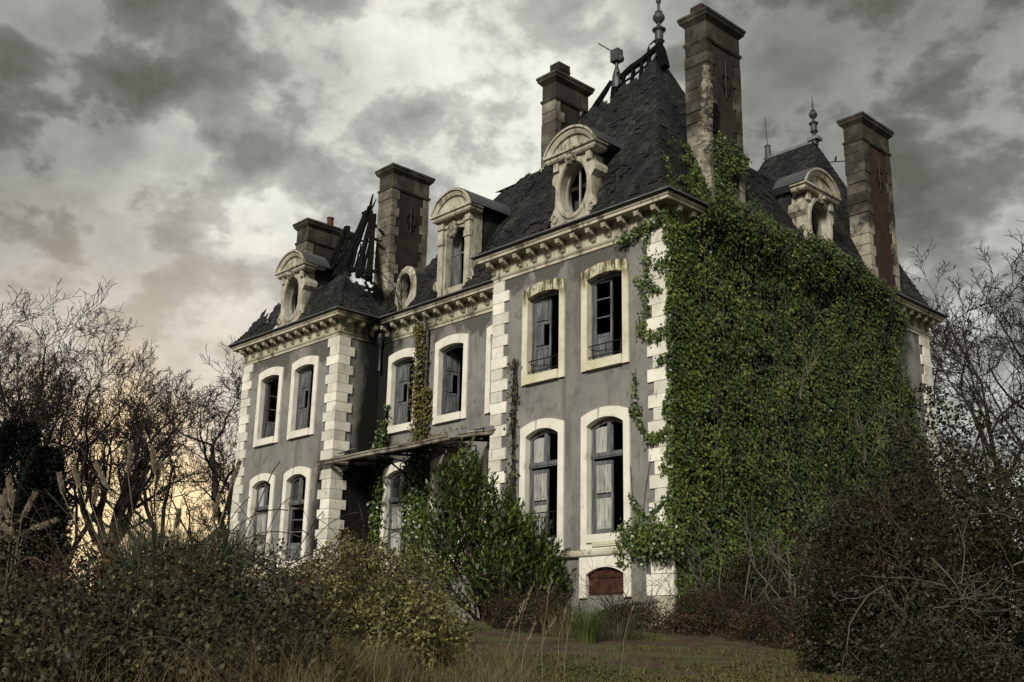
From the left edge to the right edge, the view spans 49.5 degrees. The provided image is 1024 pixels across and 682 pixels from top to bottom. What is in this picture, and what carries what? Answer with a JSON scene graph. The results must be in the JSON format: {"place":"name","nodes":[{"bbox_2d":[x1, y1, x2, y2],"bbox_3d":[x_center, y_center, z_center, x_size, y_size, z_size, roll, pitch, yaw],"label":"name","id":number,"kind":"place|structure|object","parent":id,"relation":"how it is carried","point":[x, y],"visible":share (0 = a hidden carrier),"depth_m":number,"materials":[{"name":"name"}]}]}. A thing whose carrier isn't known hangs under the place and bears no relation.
{"place":"outdoors","nodes":[
{"label":"outdoors","id":0,"kind":"place"},
{"bbox_2d":[56,442,292,625],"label":"pampas grass","id":1,"kind":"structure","parent":0,"point":[133,549],"depth_m":16.52,"materials":[{"name":"plant"}]},
{"bbox_2d":[0,595,441,681],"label":"dry grass","id":2,"kind":"structure","parent":0,"point":[282,670],"depth_m":6.71,"materials":[{"name":"brown plant"}]},
{"bbox_2d":[0,0,1023,629],"label":"sky","id":3,"kind":"structure","parent":0,"point":[171,152],"materials":[{"name":"grey"}]},
{"bbox_2d":[151,619,1022,681],"bbox_3d":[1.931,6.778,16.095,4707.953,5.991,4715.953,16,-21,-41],"label":"ground","id":4,"kind":"structure","parent":0,"point":[686,641],"depth_m":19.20,"materials":[{"name":"green plant"}]},
{"bbox_2d":[0,416,48,576],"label":"evergreen tree","id":5,"kind":"object","parent":4,"relation":"on","point":[31,435],"visible":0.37,"depth_m":44.20,"materials":[{"name":"black plant"}]},
{"bbox_2d":[0,442,76,589],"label":"evergreen tree","id":6,"kind":"object","parent":4,"relation":"on","point":[50,457],"visible":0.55,"depth_m":42.73,"materials":[{"name":"black plant"}]},
{"bbox_2d":[0,474,85,647],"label":"pampas grass","id":7,"kind":"object","parent":4,"relation":"on","point":[8,493],"depth_m":15.43,"materials":[{"name":"plant"}]},
{"bbox_2d":[0,275,141,497],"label":"bare tree","id":8,"kind":"object","parent":4,"relation":"on","point":[36,404],"visible":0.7,"depth_m":51.12,"materials":[{"name":"brown plant"}]},
{"bbox_2d":[0,508,152,680],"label":"bramble bush","id":9,"kind":"object","parent":4,"relation":"on","point":[8,538],"visible":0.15,"depth_m":12.76,"materials":[{"name":"green plant"}]},
{"bbox_2d":[0,318,158,568],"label":"bare tree","id":10,"kind":"object","parent":4,"relation":"on","point":[75,499],"visible":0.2,"depth_m":54.52,"materials":[{"name":"brown plant"}]},
{"bbox_2d":[0,519,160,642],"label":"russet shrub","id":11,"kind":"object","parent":4,"relation":"on","point":[112,542],"visible":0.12,"depth_m":14.72,"materials":[{"name":"brown plant"}]},
{"bbox_2d":[0,278,198,550],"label":"bare tree","id":12,"kind":"object","parent":4,"relation":"on","point":[18,355],"visible":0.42,"depth_m":52.38,"materials":[{"name":"brown plant"}]},
{"bbox_2d":[4,313,217,584],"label":"bare tree","id":13,"kind":"object","parent":4,"relation":"on","point":[125,501],"visible":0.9,"depth_m":49.47,"materials":[{"name":"brown plant"}]},
{"bbox_2d":[0,494,223,681],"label":"bramble bush","id":14,"kind":"object","parent":4,"relation":"on","point":[86,636],"visible":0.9,"depth_m":7.62,"materials":[{"name":"green plant"}]},
{"bbox_2d":[3,340,228,557],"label":"bare tree","id":15,"kind":"object","parent":4,"relation":"on","point":[124,404],"visible":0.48,"depth_m":54.98,"materials":[{"name":"brown plant"}]},
{"bbox_2d":[108,598,143,669],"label":"dry stalk","id":16,"kind":"object","parent":4,"relation":"on","point":[138,605],"visible":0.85,"depth_m":8.15,"materials":[{"name":"plant"}]},
{"bbox_2d":[0,459,302,681],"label":"bramble bush","id":17,"kind":"object","parent":4,"relation":"on","point":[109,573],"visible":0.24,"depth_m":11.68,"materials":[{"name":"green plant"}]},
{"bbox_2d":[71,370,235,551],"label":"bare tree","id":18,"kind":"object","parent":4,"relation":"on","point":[146,503],"visible":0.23,"depth_m":53.73,"materials":[{"name":"brown plant"}]},
{"bbox_2d":[0,464,361,681],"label":"bramble bush","id":19,"kind":"object","parent":4,"relation":"on","point":[205,621],"visible":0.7,"depth_m":8.28,"materials":[{"name":"green plant"}]},
{"bbox_2d":[127,387,237,547],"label":"bare tree","id":20,"kind":"object","parent":4,"relation":"on","point":[201,516],"visible":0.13,"depth_m":59.06,"materials":[{"name":"brown plant"}]},
{"bbox_2d":[142,336,243,547],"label":"bare tree","id":21,"kind":"object","parent":4,"relation":"on","point":[213,465],"visible":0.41,"depth_m":51.41,"materials":[{"name":"brown plant"}]},
{"bbox_2d":[81,479,415,665],"bbox_3d":[-3.538,3.138,14.368,3.831,2.346,4.089,-2,-16,9],"label":"bramble bush","id":22,"kind":"object","parent":4,"relation":"on","point":[250,556],"visible":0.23,"depth_m":14.14,"materials":[{"name":"green plant"}]},
{"bbox_2d":[252,626,258,678],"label":"dry stalk","id":23,"kind":"object","parent":4,"relation":"on","point":[255,644],"visible":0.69,"depth_m":8.60,"materials":[{"name":"plant"}]},
{"bbox_2d":[144,461,435,681],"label":"bramble bush","id":24,"kind":"object","parent":4,"relation":"on","point":[270,618],"visible":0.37,"depth_m":10.51,"materials":[{"name":"green plant"}]},
{"bbox_2d":[221,229,376,461],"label":"bare tree","id":25,"kind":"object","parent":4,"relation":"on","point":[236,400],"visible":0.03,"depth_m":61.08,"materials":[{"name":"brown plant"}]},
{"bbox_2d":[228,498,416,648],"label":"bramble bush","id":26,"kind":"object","parent":4,"relation":"on","point":[337,586],"visible":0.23,"depth_m":17.55,"materials":[{"name":"green plant"}]},
{"bbox_2d":[147,631,582,681],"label":"dry grass","id":27,"kind":"structure","parent":4,"relation":"on","point":[485,674],"depth_m":11.91,"materials":[{"name":"beige plant"}]},
{"bbox_2d":[374,605,383,681],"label":"dry stalk","id":28,"kind":"object","parent":4,"relation":"on","point":[379,633],"visible":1,"depth_m":9.64,"materials":[{"name":"plant"}]},
{"bbox_2d":[290,493,501,651],"bbox_3d":[-2.224,3.984,19.052,3.481,2.829,3.631,16,-21,-41],"label":"bramble bush","id":29,"kind":"object","parent":4,"relation":"on","point":[398,566],"visible":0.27,"depth_m":18.50,"materials":[{"name":"green plant"}]},
{"bbox_2d":[295,513,510,671],"bbox_3d":[-1.339,3.295,14.330,3.226,2.064,2.857,16,-21,-41],"label":"bramble bush","id":30,"kind":"object","parent":4,"relation":"on","point":[404,618],"visible":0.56,"depth_m":14.38,"materials":[{"name":"green plant"}]},
{"bbox_2d":[408,435,576,620],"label":"laurel shrub","id":31,"kind":"object","parent":4,"relation":"on","point":[516,556],"visible":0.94,"depth_m":27.50,"materials":[{"name":"green plant"}]},
{"bbox_2d":[502,599,524,675],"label":"dry stalk","id":32,"kind":"object","parent":4,"relation":"on","point":[513,627],"visible":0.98,"depth_m":11.70,"materials":[{"name":"plant"}]},
{"bbox_2d":[512,581,534,668],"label":"dry stalk","id":33,"kind":"object","parent":4,"relation":"on","point":[529,591],"visible":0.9,"depth_m":12.46,"materials":[{"name":"plant"}]},
{"bbox_2d":[517,621,536,681],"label":"dry stalk","id":34,"kind":"object","parent":4,"relation":"on","point":[534,623],"visible":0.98,"depth_m":10.54,"materials":[{"name":"plant"}]},
{"bbox_2d":[479,568,591,633],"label":"shrub","id":35,"kind":"object","parent":4,"relation":"on","point":[496,619],"visible":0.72,"depth_m":22.85,"materials":[{"name":"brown plant"}]},
{"bbox_2d":[533,615,555,681],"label":"dry stalk","id":36,"kind":"object","parent":4,"relation":"on","point":[542,643],"visible":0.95,"depth_m":12.77,"materials":[{"name":"plant"}]},
{"bbox_2d":[541,577,553,681],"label":"dry stalk","id":37,"kind":"object","parent":4,"relation":"on","point":[545,617],"visible":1,"depth_m":11.85,"materials":[{"name":"plant"}]},
{"bbox_2d":[556,602,566,679],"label":"dry stalk","id":38,"kind":"object","parent":4,"relation":"on","point":[559,634],"visible":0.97,"depth_m":12.97,"materials":[{"name":"plant"}]},
{"bbox_2d":[519,600,618,636],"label":"grass tuft","id":39,"kind":"object","parent":4,"relation":"on","point":[556,631],"visible":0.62,"depth_m":21.53,"materials":[{"name":"green plant"}]},
{"bbox_2d":[564,590,577,674],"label":"dry stalk","id":40,"kind":"object","parent":4,"relation":"on","point":[568,630],"visible":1,"depth_m":12.40,"materials":[{"name":"plant"}]},
{"bbox_2d":[227,0,948,625],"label":"chateau","id":41,"kind":"structure","parent":4,"relation":"on","point":[535,272],"depth_m":33.79,"materials":[{"name":"paint"}]},
{"bbox_2d":[243,473,275,574],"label":"window","id":42,"kind":"structure","parent":41,"relation":"in","point":[257,483],"depth_m":39.14,"materials":[{"name":"beige stone"}]},
{"bbox_2d":[253,367,283,447],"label":"window","id":43,"kind":"structure","parent":41,"relation":"in","point":[266,432],"depth_m":40.28,"materials":[{"name":"beige stone"}]},
{"bbox_2d":[276,466,310,572],"bbox_3d":[-7.153,5.998,37.325,0.527,3.515,1.620,16,-21,-41],"label":"window","id":44,"kind":"structure","parent":41,"relation":"in","point":[291,483],"depth_m":37.55,"materials":[{"name":"beige stone"}]},
{"bbox_2d":[286,356,318,439],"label":"window","id":45,"kind":"structure","parent":41,"relation":"in","point":[298,416],"depth_m":38.62,"materials":[{"name":"beige stone"}]},
{"bbox_2d":[369,402,389,465],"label":"wall ivy","id":46,"kind":"object","parent":41,"relation":"attached to","point":[381,441],"depth_m":37.24,"materials":[{"name":"green plant"}]},
{"bbox_2d":[356,228,427,309],"bbox_3d":[-4.077,-2.272,38.083,3.079,2.796,3.149,-2,-16,11],"label":"bare sapling","id":47,"kind":"object","parent":41,"relation":"on","point":[400,290],"visible":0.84,"depth_m":37.76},
{"bbox_2d":[378,462,413,571],"bbox_3d":[-3.639,5.714,36.082,0.445,3.515,1.620,16,-21,-41],"label":"window","id":48,"kind":"structure","parent":41,"relation":"in","point":[390,472],"depth_m":36.40,"materials":[{"name":"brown wood"}]},
{"bbox_2d":[385,348,418,434],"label":"window","id":49,"kind":"structure","parent":41,"relation":"in","point":[399,362],"depth_m":37.48,"materials":[{"name":"beige stone"}]},
{"bbox_2d":[362,444,482,587],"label":"wall ivy","id":50,"kind":"object","parent":41,"relation":"attached to","point":[416,511],"depth_m":35.36,"materials":[{"name":"green plant"}]},
{"bbox_2d":[405,317,464,456],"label":"climbing vine","id":51,"kind":"object","parent":41,"relation":"attached to","point":[423,405],"visible":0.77,"depth_m":36.10,"materials":[{"name":"green plant"}]},
{"bbox_2d":[426,453,464,567],"bbox_3d":[-1.921,5.245,34.327,0.445,3.515,1.620,16,-21,-41],"label":"window","id":52,"kind":"structure","parent":41,"relation":"in","point":[442,460],"depth_m":34.85,"materials":[{"name":"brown wood"}]},
{"bbox_2d":[432,333,468,424],"bbox_3d":[-1.718,1.245,35.593,0.835,2.840,1.620,16,-21,-41],"label":"window","id":53,"kind":"structure","parent":41,"relation":"in","point":[445,404],"depth_m":35.79,"materials":[{"name":"beige stone"}]},
{"bbox_2d":[480,449,488,559],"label":"window","id":54,"kind":"structure","parent":41,"relation":"in","point":[485,454],"depth_m":33.25,"materials":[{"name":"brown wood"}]},
{"bbox_2d":[484,324,492,413],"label":"window","id":55,"kind":"structure","parent":41,"relation":"in","point":[489,333],"depth_m":34.06,"materials":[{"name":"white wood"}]},
{"bbox_2d":[503,358,520,538],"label":"dry vine","id":56,"kind":"object","parent":41,"relation":"attached to","point":[511,428],"visible":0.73,"depth_m":30.14,"materials":[{"name":"brown plant"}]},
{"bbox_2d":[519,418,564,552],"bbox_3d":[0.885,3.789,29.053,0.445,3.515,1.620,16,-21,-41],"label":"window","id":57,"kind":"structure","parent":41,"relation":"in","point":[534,450],"depth_m":29.27,"materials":[{"name":"beige stone"}]},
{"bbox_2d":[521,278,565,385],"bbox_3d":[0.958,-0.247,30.202,0.475,2.840,1.620,16,-21,-41],"label":"window","id":58,"kind":"structure","parent":41,"relation":"in","point":[536,362],"depth_m":30.36,"materials":[{"name":"beige stone"}]},
{"bbox_2d":[581,258,629,372],"bbox_3d":[2.491,-0.666,28.635,0.475,2.840,1.620,16,-21,-41],"label":"window","id":59,"kind":"structure","parent":41,"relation":"in","point":[597,351],"depth_m":28.73,"materials":[{"name":"beige stone"}]},
{"bbox_2d":[580,406,630,549],"bbox_3d":[2.418,3.371,27.486,0.445,3.515,1.620,16,-21,-41],"label":"window","id":60,"kind":"structure","parent":41,"relation":"in","point":[597,442],"depth_m":27.62,"materials":[{"name":"beige stone"}]},
{"bbox_2d":[610,130,949,626],"bbox_3d":[8.341,1.547,30.771,14.052,13.201,2.274,13,-20,-36],"label":"ivy","id":61,"kind":"object","parent":41,"relation":"attached to","point":[744,300],"visible":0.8,"depth_m":28.73,"materials":[{"name":"green plant"}]},
{"bbox_2d":[759,334,840,399],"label":"dead branch","id":62,"kind":"object","parent":61,"relation":"attached to","point":[802,382],"visible":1,"depth_m":29.15,"materials":[{"name":"brown wood"}]},
{"bbox_2d":[848,396,902,471],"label":"dead branch","id":63,"kind":"object","parent":61,"relation":"attached to","point":[878,445],"visible":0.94,"depth_m":31.07,"materials":[{"name":"brown wood"}]},
{"bbox_2d":[876,388,923,474],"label":"dead branch","id":64,"kind":"object","parent":61,"relation":"attached to","point":[894,431],"visible":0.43,"depth_m":32.33,"materials":[{"name":"brown wood"}]},
{"bbox_2d":[909,428,951,467],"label":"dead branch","id":65,"kind":"object","parent":61,"relation":"attached to","point":[926,448],"visible":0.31,"depth_m":32.89,"materials":[{"name":"brown wood"}]},
{"bbox_2d":[539,595,644,642],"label":"grass tuft","id":66,"kind":"object","parent":4,"relation":"on","point":[588,630],"visible":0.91,"depth_m":20.39,"materials":[{"name":"green plant"}]},
{"bbox_2d":[579,608,655,640],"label":"grass tuft","id":67,"kind":"object","parent":4,"relation":"on","point":[615,632],"visible":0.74,"depth_m":21.08,"materials":[{"name":"green plant"}]},
{"bbox_2d":[620,587,641,674],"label":"dry stalk","id":68,"kind":"object","parent":4,"relation":"on","point":[627,625],"visible":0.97,"depth_m":13.72,"materials":[{"name":"plant"}]},
{"bbox_2d":[567,548,742,636],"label":"shrub","id":69,"kind":"object","parent":4,"relation":"on","point":[655,620],"visible":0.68,"depth_m":23.36,"materials":[{"name":"green plant"}]},
{"bbox_2d":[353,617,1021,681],"bbox_3d":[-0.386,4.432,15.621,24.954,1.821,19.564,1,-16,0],"label":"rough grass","id":70,"kind":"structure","parent":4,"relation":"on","point":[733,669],"depth_m":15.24,"materials":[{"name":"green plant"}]},
{"bbox_2d":[641,552,785,638],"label":"shrub","id":71,"kind":"object","parent":4,"relation":"on","point":[733,618],"visible":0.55,"depth_m":22.77,"materials":[{"name":"brown plant"}]},
{"bbox_2d":[677,517,796,630],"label":"bare shrub","id":72,"kind":"object","parent":4,"relation":"on","point":[721,569],"visible":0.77,"depth_m":23.77,"materials":[{"name":"brown wood"}]},
{"bbox_2d":[688,531,815,631],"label":"dark shrub","id":73,"kind":"object","parent":4,"relation":"on","point":[753,578],"visible":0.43,"depth_m":24.68,"materials":[{"name":"brown plant"}]},
{"bbox_2d":[716,561,854,650],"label":"shrub","id":74,"kind":"object","parent":4,"relation":"on","point":[782,636],"visible":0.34,"depth_m":21.05,"materials":[{"name":"brown plant"}]},
{"bbox_2d":[690,457,889,632],"bbox_3d":[5.942,4.339,23.209,3.248,3.728,4.505,16,-21,-41],"label":"bare shrub","id":75,"kind":"object","parent":4,"relation":"on","point":[786,572],"visible":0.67,"depth_m":22.73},
{"bbox_2d":[776,539,865,627],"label":"green shrub","id":76,"kind":"object","parent":4,"relation":"on","point":[814,582],"visible":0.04,"depth_m":24.19,"materials":[{"name":"green plant"}]},
{"bbox_2d":[755,438,1005,679],"bbox_3d":[4.679,3.157,15.438,3.138,3.152,3.177,16,-21,-41],"label":"dark thicket","id":77,"kind":"object","parent":4,"relation":"on","point":[838,588],"visible":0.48,"depth_m":15.14,"materials":[{"name":"green plant"}]},
{"bbox_2d":[745,350,1023,681],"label":"dark thicket","id":78,"kind":"object","parent":4,"relation":"on","point":[1014,625],"visible":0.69,"depth_m":14.53,"materials":[{"name":"brown plant"}]},
{"bbox_2d":[785,432,998,614],"bbox_3d":[9.226,4.666,26.853,4.952,4.870,6.164,16,-21,-41],"label":"dark shrub","id":79,"kind":"object","parent":4,"relation":"on","point":[870,487],"visible":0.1,"depth_m":27.02,"materials":[{"name":"brown plant"}]},
{"bbox_2d":[829,415,1023,670],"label":"dark thicket","id":80,"kind":"object","parent":4,"relation":"on","point":[995,473],"visible":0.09,"depth_m":17.59,"materials":[{"name":"brown plant"}]},
{"bbox_2d":[829,495,1023,679],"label":"fallen branch","id":81,"kind":"object","parent":4,"relation":"on","point":[958,599],"visible":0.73,"depth_m":13.14,"materials":[{"name":"brown wood"}]},
{"bbox_2d":[842,592,1023,681],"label":"dark thicket","id":82,"kind":"object","parent":4,"relation":"on","point":[899,657],"visible":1,"depth_m":11.04,"materials":[{"name":"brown plant"}]},
{"bbox_2d":[867,397,1017,631],"bbox_3d":[11.813,4.886,30.980,5.888,6.757,5.931,16,-21,-41],"label":"dark shrub","id":83,"kind":"object","parent":4,"relation":"on","point":[905,434],"visible":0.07,"depth_m":30.54,"materials":[{"name":"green plant"}]},
{"bbox_2d":[902,239,1023,570],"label":"bare tree","id":84,"kind":"object","parent":4,"relation":"on","point":[952,352],"visible":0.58,"depth_m":52.19,"materials":[{"name":"brown plant"}]},
{"bbox_2d":[930,331,1021,596],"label":"bare tree","id":85,"kind":"object","parent":4,"relation":"on","point":[959,401],"visible":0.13,"depth_m":48.04,"materials":[{"name":"brown plant"}]},
{"bbox_2d":[929,220,1023,511],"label":"bare tree","id":86,"kind":"object","parent":4,"relation":"on","point":[939,377],"visible":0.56,"depth_m":47.82,"materials":[{"name":"brown plant"}]},
{"bbox_2d":[932,281,1023,539],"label":"bare tree","id":87,"kind":"object","parent":4,"relation":"on","point":[965,391],"visible":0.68,"depth_m":44.11,"materials":[{"name":"brown plant"}]}
]}

